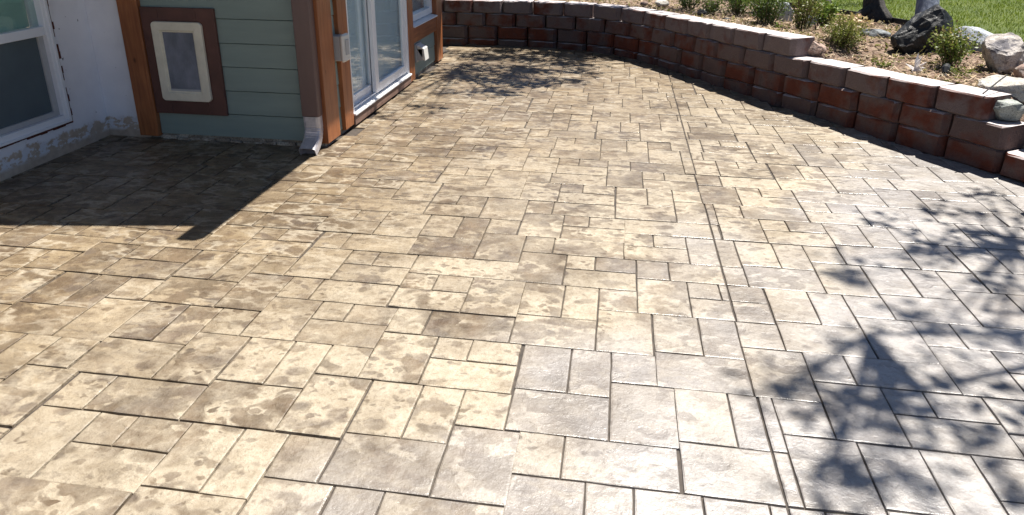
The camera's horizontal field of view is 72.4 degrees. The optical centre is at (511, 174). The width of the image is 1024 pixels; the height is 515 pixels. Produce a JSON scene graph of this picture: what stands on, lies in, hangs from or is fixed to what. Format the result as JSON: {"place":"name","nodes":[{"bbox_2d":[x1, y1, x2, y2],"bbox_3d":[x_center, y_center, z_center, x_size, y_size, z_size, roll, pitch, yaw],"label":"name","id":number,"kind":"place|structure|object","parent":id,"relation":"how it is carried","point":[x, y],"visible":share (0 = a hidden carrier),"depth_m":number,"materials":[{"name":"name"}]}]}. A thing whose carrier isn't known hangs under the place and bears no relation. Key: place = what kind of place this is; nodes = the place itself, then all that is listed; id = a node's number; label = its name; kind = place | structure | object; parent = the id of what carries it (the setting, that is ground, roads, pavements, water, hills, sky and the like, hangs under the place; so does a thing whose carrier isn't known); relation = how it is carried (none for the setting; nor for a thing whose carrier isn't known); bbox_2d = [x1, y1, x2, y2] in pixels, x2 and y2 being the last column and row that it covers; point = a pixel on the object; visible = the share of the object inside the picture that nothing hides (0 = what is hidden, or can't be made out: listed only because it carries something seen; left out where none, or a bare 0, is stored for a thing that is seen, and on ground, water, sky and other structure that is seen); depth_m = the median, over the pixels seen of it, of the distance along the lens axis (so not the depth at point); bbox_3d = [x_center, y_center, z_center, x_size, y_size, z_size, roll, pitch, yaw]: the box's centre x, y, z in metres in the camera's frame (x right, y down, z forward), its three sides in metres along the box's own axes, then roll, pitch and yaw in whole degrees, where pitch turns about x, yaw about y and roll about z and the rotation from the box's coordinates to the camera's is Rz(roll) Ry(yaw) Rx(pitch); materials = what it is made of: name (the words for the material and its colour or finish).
{"place":"outdoors","nodes":[
{"label":"outdoors","id":0,"kind":"place"},
{"bbox_2d":[0,44,1023,514],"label":"patio","id":1,"kind":"structure","parent":0,"point":[484,280],"depth_m":3.01,"materials":[{"name":"concrete"}]},
{"bbox_2d":[442,0,1023,182],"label":"retaining wall","id":2,"kind":"structure","parent":1,"relation":"on","point":[961,123],"depth_m":6.43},
{"bbox_2d":[807,41,826,55],"bbox_3d":[2.715,-1.126,6.270,0.146,0.143,0.208,-11,23,-28],"label":"rock","id":3,"kind":"object","parent":2,"relation":"on","point":[815,47],"visible":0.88,"depth_m":6.22,"materials":[{"name":"stone"}]},
{"bbox_2d":[982,75,1007,93],"bbox_3d":[3.298,-0.616,4.775,0.342,0.095,0.009,-14,25,-34],"label":"drip tube","id":4,"kind":"object","parent":2,"relation":"on","point":[994,84],"visible":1,"depth_m":4.77,"materials":[{"name":"brown plastic"}]},
{"bbox_2d":[993,99,1023,120],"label":"rock","id":5,"kind":"object","parent":2,"relation":"on","point":[1008,109],"visible":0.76,"depth_m":4.68,"materials":[{"name":"grey stone"}]},
{"bbox_2d":[535,0,1023,148],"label":"planting bed","id":6,"kind":"object","parent":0,"point":[841,56],"visible":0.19,"depth_m":6.26,"materials":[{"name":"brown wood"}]},
{"bbox_2d":[655,0,668,6],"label":"rock","id":7,"kind":"object","parent":6,"relation":"on","point":[665,3],"visible":0.94,"depth_m":8.91,"materials":[{"name":"white stone"}]},
{"bbox_2d":[677,0,703,9],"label":"shrub","id":8,"kind":"object","parent":6,"relation":"on","point":[685,3],"visible":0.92,"depth_m":8.82,"materials":[{"name":"green plant"}]},
{"bbox_2d":[697,9,706,17],"bbox_3d":[2.177,-1.838,8.024,0.112,0.113,0.077,4,20,10],"label":"rock","id":9,"kind":"object","parent":6,"relation":"on","point":[701,12],"visible":0.78,"depth_m":7.99,"materials":[{"name":"grey stone"}]},
{"bbox_2d":[699,0,722,14],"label":"shrub","id":10,"kind":"object","parent":6,"relation":"on","point":[711,6],"visible":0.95,"depth_m":8.29,"materials":[{"name":"green plant"}]},
{"bbox_2d":[718,0,750,16],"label":"shrub","id":11,"kind":"object","parent":6,"relation":"on","point":[737,8],"visible":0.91,"depth_m":8.25,"materials":[{"name":"green plant"}]},
{"bbox_2d":[738,0,794,24],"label":"shrub","id":12,"kind":"object","parent":6,"relation":"on","point":[763,12],"visible":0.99,"depth_m":7.47,"materials":[{"name":"green plant"}]},
{"bbox_2d":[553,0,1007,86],"bbox_3d":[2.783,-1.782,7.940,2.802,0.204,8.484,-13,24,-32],"label":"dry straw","id":13,"kind":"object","parent":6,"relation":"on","point":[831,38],"visible":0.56,"depth_m":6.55,"materials":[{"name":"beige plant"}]},
{"bbox_2d":[777,2,793,21],"bbox_3d":[3.123,-1.848,8.035,0.195,0.269,0.173,-7,21,-20],"label":"rock","id":14,"kind":"object","parent":6,"relation":"on","point":[785,16],"visible":0.48,"depth_m":7.96,"materials":[{"name":"grey stone"}]},
{"bbox_2d":[787,0,824,29],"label":"shrub","id":15,"kind":"object","parent":6,"relation":"on","point":[800,14],"visible":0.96,"depth_m":7.12,"materials":[{"name":"green plant"}]},
{"bbox_2d":[804,16,817,24],"bbox_3d":[3.286,-1.685,7.711,0.141,0.158,0.135,1,20,2],"label":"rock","id":16,"kind":"object","parent":6,"relation":"on","point":[813,21],"visible":0.2,"depth_m":7.66,"materials":[{"name":"grey stone"}]},
{"bbox_2d":[723,0,908,24],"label":"lawn edging","id":17,"kind":"object","parent":6,"relation":"on","point":[895,20],"visible":0.06,"depth_m":8.04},
{"bbox_2d":[808,0,842,25],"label":"shrub","id":18,"kind":"object","parent":6,"relation":"on","point":[830,9],"visible":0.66,"depth_m":7.59,"materials":[{"name":"green plant"}]},
{"bbox_2d":[822,9,869,49],"bbox_3d":[3.041,-1.294,6.359,0.411,0.390,0.452,3,20,8],"label":"shrub","id":19,"kind":"object","parent":6,"relation":"on","point":[847,34],"visible":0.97,"depth_m":6.32,"materials":[{"name":"green plant"}]},
{"bbox_2d":[836,12,884,28],"bbox_3d":[3.852,-1.721,7.812,0.575,0.184,0.809,13,24,31],"label":"leaf pile","id":20,"kind":"object","parent":6,"relation":"on","point":[859,16],"visible":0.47,"depth_m":7.68,"materials":[{"name":"beige plant"}]},
{"bbox_2d":[855,0,892,22],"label":"tree","id":21,"kind":"object","parent":6,"relation":"on","point":[876,10],"visible":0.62,"depth_m":8.08,"materials":[{"name":"brown plant"}]},
{"bbox_2d":[860,29,890,38],"bbox_3d":[3.583,-1.384,6.936,0.209,0.126,0.303,-3,20,-10],"label":"rock","id":22,"kind":"object","parent":6,"relation":"on","point":[876,33],"visible":0.58,"depth_m":6.83,"materials":[{"name":"white stone"}]},
{"bbox_2d":[871,59,894,67],"bbox_3d":[3.096,-0.920,5.814,0.185,0.086,0.167,3,20,8],"label":"sprout","id":23,"kind":"object","parent":6,"relation":"on","point":[882,64],"visible":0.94,"depth_m":5.82,"materials":[{"name":"green plant"}]},
{"bbox_2d":[907,52,925,72],"bbox_3d":[3.236,-0.887,5.587,0.150,0.165,0.073,3,20,8],"label":"dry leaf","id":24,"kind":"object","parent":6,"relation":"on","point":[916,68],"visible":0.98,"depth_m":5.60,"materials":[{"name":"white plant"}]},
{"bbox_2d":[890,4,952,53],"bbox_3d":[3.710,-1.275,6.309,0.550,0.517,0.298,-5,21,-13],"label":"boulder","id":25,"kind":"object","parent":6,"relation":"on","point":[911,34],"visible":0.79,"depth_m":6.23,"materials":[{"name":"grey stone"}]},
{"bbox_2d":[914,0,939,14],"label":"tree trunk","id":26,"kind":"object","parent":6,"relation":"on","point":[922,5],"visible":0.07,"depth_m":7.57,"materials":[{"name":"grey plant"}]},
{"bbox_2d":[941,63,951,77],"bbox_3d":[3.373,-0.794,5.449,0.065,0.120,0.242,14,24,33],"label":"rock","id":27,"kind":"object","parent":6,"relation":"on","point":[945,68],"visible":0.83,"depth_m":5.43,"materials":[{"name":"grey stone"}]},
{"bbox_2d":[924,18,982,66],"bbox_3d":[3.594,-1.077,5.718,0.409,0.411,0.466,17,26,37],"label":"shrub","id":28,"kind":"object","parent":6,"relation":"on","point":[951,49],"visible":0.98,"depth_m":5.67,"materials":[{"name":"green plant"}]},
{"bbox_2d":[948,64,971,75],"bbox_3d":[3.477,-0.805,5.460,0.188,0.119,0.131,14,24,32],"label":"sprout","id":29,"kind":"object","parent":6,"relation":"on","point":[955,71],"visible":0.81,"depth_m":5.46,"materials":[{"name":"green plant"}]},
{"bbox_2d":[953,26,992,52],"bbox_3d":[4.190,-1.198,6.332,0.275,0.281,0.424,-15,25,-36],"label":"rock","id":30,"kind":"object","parent":6,"relation":"on","point":[983,32],"visible":0.27,"depth_m":6.25,"materials":[{"name":"white stone"}]},
{"bbox_2d":[977,75,1023,102],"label":"boulder","id":31,"kind":"object","parent":6,"relation":"on","point":[1014,86],"visible":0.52,"depth_m":4.89,"materials":[{"name":"white stone"}]},
{"bbox_2d":[981,32,1023,73],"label":"boulder","id":32,"kind":"object","parent":6,"relation":"on","point":[1004,53],"visible":0.84,"depth_m":5.45,"materials":[{"name":"white stone"}]},
{"bbox_2d":[1013,64,1023,77],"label":"rock","id":33,"kind":"object","parent":6,"relation":"on","point":[1018,71],"visible":0.65,"depth_m":5.23,"materials":[{"name":"stone"}]},
{"bbox_2d":[779,0,1023,41],"bbox_3d":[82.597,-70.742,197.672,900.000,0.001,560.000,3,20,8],"label":"lawn","id":34,"kind":"structure","parent":0,"point":[985,27],"depth_m":8.72,"materials":[{"name":"green plant"}]},
{"label":"ground","id":35,"kind":"structure","parent":0,"visible":0},
{"bbox_2d":[0,0,442,181],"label":"house","id":36,"kind":"structure","parent":35,"relation":"on","point":[310,76],"depth_m":5.07,"materials":[{"name":"white paint"}]},
{"bbox_2d":[0,0,72,146],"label":"window","id":37,"kind":"structure","parent":36,"relation":"in","point":[33,94],"depth_m":4.65,"materials":[{"name":"white plastic"}]},
{"bbox_2d":[150,21,212,101],"bbox_3d":[-2.393,-0.814,5.071,0.387,0.576,0.027,3,20,8],"label":"pet door","id":38,"kind":"structure","parent":36,"relation":"in","point":[180,51],"depth_m":5.06,"materials":[{"name":"beige plastic"}]},
{"bbox_2d":[346,0,411,115],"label":"sliding door","id":39,"kind":"structure","parent":36,"relation":"in","point":[375,88],"depth_m":6.13,"materials":[{"name":"white plastic"}]},
{"bbox_2d":[413,0,437,27],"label":"small window","id":40,"kind":"structure","parent":36,"relation":"in","point":[420,16],"depth_m":7.60,"materials":[{"name":"white plastic"}]}
]}

